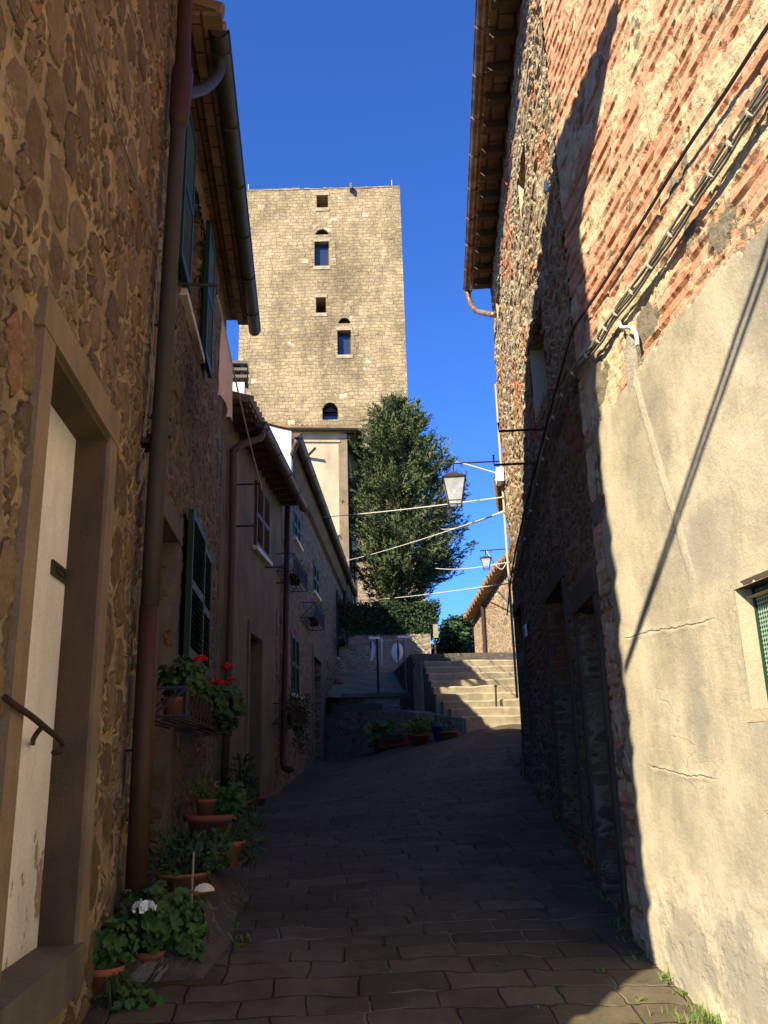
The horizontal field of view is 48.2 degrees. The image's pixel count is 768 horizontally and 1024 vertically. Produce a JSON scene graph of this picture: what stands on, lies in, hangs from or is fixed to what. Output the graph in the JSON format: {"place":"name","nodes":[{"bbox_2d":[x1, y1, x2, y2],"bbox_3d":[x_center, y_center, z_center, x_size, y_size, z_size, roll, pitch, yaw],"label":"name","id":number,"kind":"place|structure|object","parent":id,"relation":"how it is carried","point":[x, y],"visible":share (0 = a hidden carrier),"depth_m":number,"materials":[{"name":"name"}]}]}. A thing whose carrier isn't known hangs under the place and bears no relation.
{"place":"outdoors","nodes":[
{"label":"outdoors","id":0,"kind":"place"},
{"bbox_2d":[216,0,508,643],"label":"sky","id":1,"kind":"structure","parent":0,"point":[330,93],"materials":[{"name":"blue"}]},
{"bbox_2d":[327,672,404,697],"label":"terrace ground","id":2,"kind":"structure","parent":0,"point":[359,682],"depth_m":25.08,"materials":[{"name":"stone"}]},
{"bbox_2d":[336,634,430,699],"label":"garden wall","id":3,"kind":"structure","parent":2,"relation":"on","point":[355,655],"depth_m":26.98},
{"bbox_2d":[336,597,442,641],"bbox_3d":[-0.217,3.575,27.743,4.170,1.462,1.447,0,-16,-5],"label":"hedge","id":4,"kind":"object","parent":3,"relation":"on","point":[387,617],"visible":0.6,"depth_m":27.34,"materials":[{"name":"green plant"}]},
{"bbox_2d":[397,636,412,691],"bbox_3d":[0.598,4.176,23.407,0.415,1.605,0.060,0,-16,-5],"label":"washing post","id":5,"kind":"object","parent":2,"relation":"on","point":[405,664],"visible":0.78,"depth_m":23.43,"materials":[{"name":"grey metal"}]},
{"bbox_2d":[391,639,402,664],"bbox_3d":[0.365,3.808,23.363,0.315,0.703,0.144,0,-16,-5],"label":"washing","id":6,"kind":"object","parent":5,"relation":"hanging from","point":[397,651],"visible":1,"depth_m":23.38,"materials":[{"name":"white fabric"}]},
{"bbox_2d":[81,724,715,1023],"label":"street","id":7,"kind":"structure","parent":0,"point":[434,930],"depth_m":5.48,"materials":[{"name":"stone"}]},
{"bbox_2d":[0,0,177,1023],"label":"stone house","id":8,"kind":"structure","parent":7,"relation":"on","point":[78,258],"depth_m":3.98,"materials":[{"name":"stone"}]},
{"bbox_2d":[2,406,75,970],"bbox_3d":[-1.538,0.620,3.642,0.078,2.470,1.040,0,-16,-5],"label":"door","id":9,"kind":"structure","parent":8,"relation":"in","point":[27,859],"depth_m":3.85,"materials":[{"name":"white paint"}]},
{"bbox_2d":[136,432,149,495],"bbox_3d":[-1.524,-0.279,5.393,0.066,0.488,0.393,0,-16,-5],"label":"junction box","id":10,"kind":"object","parent":8,"relation":"attached to","point":[145,442],"visible":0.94,"depth_m":5.33,"materials":[{"name":"metal"}]},
{"bbox_2d":[150,238,161,251],"bbox_3d":[-1.551,-1.818,5.846,0.082,0.100,0.044,0,-16,-5],"label":"insulator","id":11,"kind":"object","parent":8,"relation":"attached to","point":[159,249],"visible":0.94,"depth_m":5.83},
{"bbox_2d":[63,0,158,246],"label":"wire","id":12,"kind":"object","parent":11,"relation":"attached to","point":[107,113],"visible":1,"depth_m":4.33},
{"bbox_2d":[70,0,158,243],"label":"wire","id":13,"kind":"object","parent":11,"relation":"attached to","point":[109,110],"visible":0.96,"depth_m":4.35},
{"bbox_2d":[79,0,158,240],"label":"wire","id":14,"kind":"object","parent":11,"relation":"attached to","point":[114,112],"visible":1,"depth_m":4.49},
{"bbox_2d":[82,4,158,238],"bbox_3d":[-1.454,-2.079,4.875,0.019,0.127,2.020,0,-16,-5],"label":"wire","id":15,"kind":"object","parent":11,"relation":"attached to","point":[108,91],"visible":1,"depth_m":4.22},
{"bbox_2d":[142,252,159,437],"bbox_3d":[-1.519,-1.123,5.612,0.022,1.415,0.179,0,-16,-5],"label":"twisted cable","id":16,"kind":"object","parent":11,"relation":"hanging from","point":[150,356],"visible":1,"depth_m":5.60,"materials":[{"name":"black rubber"}]},
{"bbox_2d":[90,915,163,1012],"bbox_3d":[-1.356,2.284,4.252,0.365,0.516,0.576,13,-22,-41],"label":"potted plant","id":17,"kind":"object","parent":7,"relation":"on","point":[110,945],"visible":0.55,"depth_m":4.22,"materials":[{"name":"green plant"}]},
{"bbox_2d":[116,813,259,981],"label":"kerb","id":18,"kind":"structure","parent":7,"relation":"on","point":[224,907],"depth_m":5.08,"materials":[{"name":"grey stone"}]},
{"bbox_2d":[114,879,211,982],"bbox_3d":[-1.196,2.324,4.642,0.528,0.611,0.470,12,-21,-40],"label":"potted plant","id":19,"kind":"object","parent":18,"relation":"on","point":[163,925],"visible":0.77,"depth_m":4.55,"materials":[{"name":"green plant"}]},
{"bbox_2d":[148,820,234,896],"bbox_3d":[-1.238,2.150,5.367,0.591,0.422,0.521,0,-16,-5],"label":"potted plant","id":20,"kind":"object","parent":18,"relation":"on","point":[204,847],"visible":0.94,"depth_m":5.30,"materials":[{"name":"green plant"}]},
{"bbox_2d":[191,852,194,902],"bbox_3d":[-1.112,2.134,4.988,0.017,0.300,0.014,0,-16,-5],"label":"plant stake","id":21,"kind":"object","parent":18,"relation":"on","point":[193,861],"visible":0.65,"depth_m":4.99,"materials":[{"name":"wood"}]},
{"bbox_2d":[194,883,214,892],"bbox_3d":[-1.060,2.213,5.062,0.123,0.049,0.044,4,-17,-20],"label":"scallop shell","id":22,"kind":"object","parent":18,"relation":"on","point":[205,887],"visible":0.98,"depth_m":5.06},
{"bbox_2d":[183,781,246,840],"bbox_3d":[-1.336,2.403,6.814,0.503,0.505,0.453,0,-16,-5],"label":"potted plant","id":23,"kind":"object","parent":18,"relation":"on","point":[228,797],"visible":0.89,"depth_m":6.78,"materials":[{"name":"green plant"}]},
{"bbox_2d":[185,773,220,815],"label":"potted plant","id":24,"kind":"object","parent":23,"relation":"in","point":[206,805],"visible":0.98,"depth_m":6.78,"materials":[{"name":"green plant"}]},
{"bbox_2d":[225,753,257,814],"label":"potted plant","id":25,"kind":"object","parent":18,"relation":"on","point":[245,773],"visible":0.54,"depth_m":9.64,"materials":[{"name":"green plant"}]},
{"bbox_2d":[217,795,268,869],"bbox_3d":[-1.029,2.308,6.142,0.394,0.541,0.529,-15,-21,39],"label":"potted plant","id":26,"kind":"object","parent":18,"relation":"on","point":[239,844],"visible":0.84,"depth_m":6.13,"materials":[{"name":"green plant"}]},
{"bbox_2d":[125,0,260,888],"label":"stone house","id":27,"kind":"structure","parent":7,"relation":"on","point":[207,256],"depth_m":7.48,"materials":[{"name":"stone"},{"name":"tile"},{"name":"green paint"}]},
{"bbox_2d":[178,540,193,659],"bbox_3d":[-2.018,0.883,8.420,0.050,1.261,1.930,0,-16,-5],"label":"window","id":28,"kind":"structure","parent":27,"relation":"in","point":[184,549],"depth_m":8.78,"materials":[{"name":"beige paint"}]},
{"bbox_2d":[179,279,204,362],"bbox_3d":[-1.904,-2.472,8.318,0.230,1.610,1.342,0,-16,-5],"label":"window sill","id":29,"kind":"structure","parent":27,"relation":"in","point":[184,296],"depth_m":7.99,"materials":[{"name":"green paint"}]},
{"bbox_2d":[154,686,232,736],"bbox_3d":[-1.598,1.643,7.362,0.330,0.448,3.714,0,-16,-5],"label":"flower rack","id":30,"kind":"object","parent":27,"relation":"attached to","point":[197,708],"visible":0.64,"depth_m":6.20,"materials":[{"name":"brown metal"}]},
{"bbox_2d":[156,654,225,719],"bbox_3d":[-1.506,1.396,6.869,0.367,0.605,2.101,0,-16,-5],"label":"potted plant","id":31,"kind":"object","parent":30,"relation":"on","point":[192,677],"visible":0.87,"depth_m":5.98,"materials":[{"name":"green plant"}]},
{"bbox_2d":[190,662,246,731],"bbox_3d":[-1.518,1.703,8.128,0.496,0.750,2.128,0,-16,-5],"label":"potted plant","id":32,"kind":"object","parent":30,"relation":"on","point":[226,711],"visible":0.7,"depth_m":7.63,"materials":[{"name":"green plant"}]},
{"bbox_2d":[216,295,261,487],"bbox_3d":[-1.549,-1.084,9.540,0.031,0.240,4.703,-1,-16,-4],"label":"clothes line","id":33,"kind":"object","parent":27,"relation":"attached to","point":[220,310],"visible":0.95,"depth_m":8.71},
{"bbox_2d":[217,321,232,435],"bbox_3d":[-1.462,-1.210,7.976,0.078,0.797,0.870,0,-16,-5],"label":"pink sheet","id":34,"kind":"object","parent":33,"relation":"hanging from","point":[225,380],"visible":0.99,"depth_m":7.78,"materials":[{"name":"fabric"}]},
{"bbox_2d":[246,791,266,805],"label":"potted plant","id":35,"kind":"object","parent":7,"relation":"on","point":[261,801],"visible":0.73,"depth_m":11.56,"materials":[{"name":"green plant"}]},
{"bbox_2d":[214,391,309,797],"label":"plastered house","id":36,"kind":"structure","parent":7,"relation":"on","point":[250,626],"depth_m":13.02,"materials":[{"name":"brown paint"}]},
{"bbox_2d":[253,496,272,566],"bbox_3d":[-2.024,0.196,13.930,0.220,1.147,1.262,-2,-16,3],"label":"window","id":37,"kind":"structure","parent":36,"relation":"in","point":[256,548],"depth_m":13.85,"materials":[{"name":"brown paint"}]},
{"bbox_2d":[364,719,397,751],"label":"potted plant","id":38,"kind":"object","parent":7,"relation":"on","point":[375,730],"visible":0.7,"depth_m":18.83,"materials":[{"name":"green plant"}]},
{"bbox_2d":[378,734,408,746],"bbox_3d":[0.431,4.964,18.742,1.111,0.280,0.420,-3,-16,5],"label":"planter box","id":39,"kind":"object","parent":7,"relation":"on","point":[394,740],"visible":0.61,"depth_m":18.62,"materials":[{"name":"ceramic"}]},
{"bbox_2d":[326,711,472,760],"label":"retaining wall","id":40,"kind":"structure","parent":7,"relation":"on","point":[347,737],"depth_m":21.17,"materials":[{"name":"grey stone"}]},
{"bbox_2d":[329,692,410,716],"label":"terrace wall","id":41,"kind":"structure","parent":40,"relation":"on","point":[358,702],"depth_m":22.56,"materials":[{"name":"grey stone"}]},
{"bbox_2d":[369,637,379,692],"bbox_3d":[-0.239,4.166,23.229,0.301,1.580,0.060,0,-16,-5],"label":"washing post","id":42,"kind":"object","parent":41,"relation":"on","point":[377,660],"visible":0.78,"depth_m":23.26,"materials":[{"name":"metal"}]},
{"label":"washing line","id":43,"kind":"object","parent":42,"relation":"attached to","visible":0},
{"bbox_2d":[370,641,374,660],"bbox_3d":[-0.311,3.784,23.352,0.145,0.528,0.059,0,-16,-5],"label":"washing","id":44,"kind":"object","parent":43,"relation":"hanging from","point":[372,647],"visible":1,"depth_m":23.36,"materials":[{"name":"white fabric"}]},
{"bbox_2d":[381,638,382,665],"bbox_3d":[-0.061,3.806,23.365,0.062,0.731,0.073,0,-16,-5],"label":"washing","id":45,"kind":"object","parent":43,"relation":"hanging from","point":[381,649],"visible":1,"depth_m":23.40,"materials":[{"name":"white fabric"}]},
{"bbox_2d":[398,716,437,744],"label":"potted plant","id":46,"kind":"object","parent":7,"relation":"on","point":[419,738],"visible":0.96,"depth_m":17.55,"materials":[{"name":"green plant"}]},
{"bbox_2d":[430,715,446,740],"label":"potted plant","id":47,"kind":"object","parent":7,"relation":"on","point":[436,734],"visible":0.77,"depth_m":17.01,"materials":[{"name":"green plant"}]},
{"bbox_2d":[436,721,458,738],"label":"potted plant","id":48,"kind":"object","parent":7,"relation":"on","point":[448,734],"visible":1,"depth_m":16.68,"materials":[{"name":"green plant"}]},
{"bbox_2d":[394,652,520,733],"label":"stone staircase","id":49,"kind":"structure","parent":7,"relation":"on","point":[460,685],"depth_m":19.10,"materials":[{"name":"beige stone"}]},
{"bbox_2d":[433,624,437,653],"bbox_3d":[1.550,3.825,25.660,0.141,0.941,0.110,0,-16,-5],"label":"notice board","id":50,"kind":"object","parent":49,"relation":"on","point":[435,631],"visible":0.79,"depth_m":25.66,"materials":[{"name":"wood"}]},
{"bbox_2d":[494,685,496,706],"bbox_3d":[2.322,3.958,17.719,0.067,0.787,0.065,7,-18,-27],"label":"handrail post","id":51,"kind":"object","parent":49,"relation":"on","point":[495,686],"visible":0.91,"depth_m":17.75,"materials":[{"name":"metal"}]},
{"bbox_2d":[227,746,727,1023],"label":"weeds","id":52,"kind":"object","parent":7,"relation":"on","point":[716,1018],"visible":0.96,"depth_m":4.96,"materials":[{"name":"green plant"}]},
{"bbox_2d":[463,0,767,1023],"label":"brick and stone house","id":53,"kind":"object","parent":7,"relation":"on","point":[639,608],"visible":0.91,"depth_m":4.81,"materials":[{"name":"stone"}]},
{"bbox_2d":[347,511,503,560],"bbox_3d":[0.228,0.781,19.797,0.018,2.809,15.331,2,-16,-11],"label":"cable","id":54,"kind":"object","parent":53,"relation":"attached to","point":[435,535],"visible":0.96,"depth_m":15.69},
{"bbox_2d":[360,583,508,600],"bbox_3d":[0.405,2.190,22.404,0.018,3.601,21.006,0,-16,-7],"label":"cable","id":55,"kind":"object","parent":53,"relation":"attached to","point":[447,591],"visible":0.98,"depth_m":15.75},
{"bbox_2d":[440,460,499,512],"bbox_3d":[1.337,-0.375,12.473,1.026,0.777,0.395,-3,-16,3],"label":"street lantern","id":56,"kind":"object","parent":53,"relation":"attached to","point":[451,477],"visible":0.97,"depth_m":12.55,"materials":[{"name":"metal"}]},
{"bbox_2d":[434,562,505,569],"bbox_3d":[2.321,1.606,25.671,0.028,2.622,12.406,0,-16,-5],"label":"cable","id":57,"kind":"object","parent":53,"relation":"attached to","point":[472,568],"visible":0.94,"depth_m":23.85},
{"bbox_2d":[441,510,503,529],"bbox_3d":[1.908,0.314,22.313,0.028,4.981,19.606,-2,-16,1],"label":"cable","id":58,"kind":"object","parent":53,"relation":"attached to","point":[473,523],"visible":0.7,"depth_m":17.14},
{"bbox_2d":[479,548,508,570],"bbox_3d":[2.532,1.080,19.427,0.726,0.488,0.278,-4,-16,8],"label":"street lantern","id":59,"kind":"object","parent":53,"relation":"attached to","point":[484,557],"visible":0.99,"depth_m":19.45,"materials":[{"name":"metal"}]},
{"bbox_2d":[493,477,505,511],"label":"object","id":60,"kind":"structure","parent":53,"relation":"attached to","point":[498,493],"depth_m":13.31,"materials":[{"name":"stone"}]},
{"bbox_2d":[617,321,639,345],"bbox_3d":[1.404,-1.031,4.943,0.024,0.265,0.242,0,-16,-5],"label":"cable","id":61,"kind":"object","parent":53,"relation":"attached to","point":[631,328],"visible":1,"depth_m":4.86,"materials":[{"name":"white plastic"}]},
{"bbox_2d":[624,335,637,393],"bbox_3d":[1.440,-0.853,4.965,0.065,0.358,0.138,0,-16,-5],"label":"mortar patch","id":62,"kind":"object","parent":53,"relation":"attached to","point":[630,357],"visible":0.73,"depth_m":4.94,"materials":[{"name":"beige concrete"}]},
{"bbox_2d":[506,23,767,614],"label":"cable","id":63,"kind":"object","parent":53,"relation":"attached to","point":[728,86],"visible":0.99,"depth_m":4.81,"materials":[{"name":"black rubber"}]},
{"bbox_2d":[516,75,767,576],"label":"cable bundle","id":64,"kind":"object","parent":53,"relation":"attached to","point":[751,112],"visible":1,"depth_m":4.49,"materials":[{"name":"black rubber"}]},
{"bbox_2d":[646,998,720,1023],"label":"grass tuft","id":65,"kind":"object","parent":7,"relation":"on","point":[708,1016],"visible":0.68,"depth_m":3.95,"materials":[{"name":"green plant"}]},
{"bbox_2d":[431,614,474,653],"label":"shrub","id":66,"kind":"object","parent":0,"point":[454,633],"visible":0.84,"depth_m":28.98,"materials":[{"name":"green plant"}]},
{"bbox_2d":[450,610,474,649],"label":"shrub","id":67,"kind":"object","parent":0,"point":[469,624],"visible":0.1,"depth_m":30.19,"materials":[{"name":"green plant"}]},
{"bbox_3d":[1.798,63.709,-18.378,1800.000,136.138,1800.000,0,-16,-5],"label":"terrain","id":68,"kind":"structure","parent":0,"visible":0},
{"bbox_2d":[232,360,248,393],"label":"chimney house","id":69,"kind":"structure","parent":68,"relation":"on","point":[241,369],"depth_m":20.52,"materials":[{"name":"white paint"}]},
{"bbox_2d":[265,420,357,788],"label":"stone row house","id":70,"kind":"structure","parent":68,"relation":"on","point":[310,659],"depth_m":19.38,"materials":[{"name":"rubble stone"},{"name":"roof tile"},{"name":"green paint"}]},
{"bbox_2d":[272,702,305,728],"bbox_3d":[-1.649,3.608,15.162,0.338,0.356,1.922,-2,-16,2],"label":"flower rack","id":71,"kind":"object","parent":70,"relation":"attached to","point":[295,712],"visible":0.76,"depth_m":14.68,"materials":[{"name":"black metal"}]},
{"bbox_2d":[282,687,313,754],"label":"potted plant","id":72,"kind":"object","parent":71,"relation":"on","point":[296,701],"visible":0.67,"depth_m":15.43,"materials":[{"name":"green plant"}]},
{"bbox_2d":[276,553,307,592],"bbox_3d":[-1.710,1.164,16.140,0.338,0.356,1.922,-2,-16,2],"label":"flower rack","id":73,"kind":"object","parent":70,"relation":"attached to","point":[299,569],"visible":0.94,"depth_m":15.89,"materials":[{"name":"black metal"}]},
{"bbox_2d":[289,559,307,585],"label":"potted plant","id":74,"kind":"object","parent":73,"relation":"on","point":[295,577],"visible":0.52,"depth_m":16.31,"materials":[{"name":"green plant"}]},
{"bbox_2d":[291,640,302,699],"bbox_3d":[-1.819,3.105,17.173,0.220,1.227,1.243,-2,-16,2],"label":"window","id":75,"kind":"structure","parent":70,"relation":"in","point":[292,640],"depth_m":17.53,"materials":[{"name":"grey paint"}]},
{"bbox_2d":[293,536,303,552],"bbox_3d":[-1.855,0.685,18.144,0.170,0.068,1.198,-2,-16,2],"label":"window sill","id":76,"kind":"structure","parent":70,"relation":"in","point":[297,542],"depth_m":18.03,"materials":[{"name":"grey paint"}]},
{"bbox_2d":[300,602,324,630],"bbox_3d":[-1.581,2.349,19.155,0.338,0.356,1.922,-2,-16,2],"label":"flower rack","id":77,"kind":"object","parent":70,"relation":"attached to","point":[318,616],"visible":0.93,"depth_m":18.84,"materials":[{"name":"black metal"}]},
{"bbox_2d":[307,601,328,626],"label":"potted plant","id":78,"kind":"object","parent":77,"relation":"on","point":[313,622],"visible":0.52,"depth_m":19.32,"materials":[{"name":"green plant"}]},
{"bbox_2d":[313,587,321,601],"bbox_3d":[-1.745,1.746,21.529,0.220,0.823,1.308,-2,-16,2],"label":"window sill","id":79,"kind":"structure","parent":70,"relation":"in","point":[315,593],"depth_m":21.34,"materials":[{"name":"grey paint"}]},
{"bbox_2d":[333,629,347,646],"bbox_3d":[-1.312,3.950,26.570,0.338,0.356,1.922,-2,-16,2],"label":"flower rack","id":80,"kind":"object","parent":70,"relation":"attached to","point":[345,640],"visible":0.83,"depth_m":25.86,"materials":[{"name":"black metal"}]},
{"bbox_2d":[339,629,351,645],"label":"potted plant","id":81,"kind":"object","parent":80,"relation":"on","point":[343,643],"visible":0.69,"depth_m":26.74,"materials":[{"name":"green plant"}]},
{"bbox_2d":[313,497,502,517],"bbox_3d":[-0.020,-0.035,16.331,0.018,2.030,8.636,5,-17,-23],"label":"cable","id":82,"kind":"object","parent":70,"relation":"attached to","point":[413,508],"visible":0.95,"depth_m":14.98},
{"bbox_2d":[238,180,410,555],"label":"stone tower","id":83,"kind":"structure","parent":68,"relation":"on","point":[326,346],"depth_m":68.46,"materials":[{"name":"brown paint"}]},
{"bbox_2d":[315,244,328,265],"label":"window","id":84,"kind":"structure","parent":83,"relation":"in","point":[321,250],"depth_m":70.27,"materials":[{"name":"blue glass"}]},
{"bbox_2d":[323,405,337,419],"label":"window","id":85,"kind":"structure","parent":83,"relation":"in","point":[334,416],"depth_m":66.36,"materials":[{"name":"blue glass"}]},
{"bbox_2d":[338,333,350,354],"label":"window","id":86,"kind":"structure","parent":83,"relation":"in","point":[344,339],"depth_m":68.03,"materials":[{"name":"blue glass"}]},
{"bbox_2d":[285,424,364,605],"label":"plastered house","id":87,"kind":"structure","parent":68,"relation":"on","point":[331,458],"depth_m":32.26,"materials":[{"name":"paint"}]},
{"bbox_2d":[357,538,425,605],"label":"castle wall","id":88,"kind":"structure","parent":68,"relation":"on","point":[361,594],"depth_m":44.73,"materials":[{"name":"beige stone"}]},
{"bbox_2d":[338,391,478,605],"bbox_3d":[0.491,0.448,32.852,5.710,10.943,5.377,-11,-19,30],"label":"cypress tree","id":89,"kind":"object","parent":68,"relation":"on","point":[393,437],"visible":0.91,"depth_m":32.05,"materials":[{"name":"green plant"}]},
{"bbox_2d":[463,550,515,652],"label":"stone outbuilding","id":90,"kind":"structure","parent":68,"relation":"on","point":[486,612],"depth_m":24.90,"materials":[{"name":"stone"}]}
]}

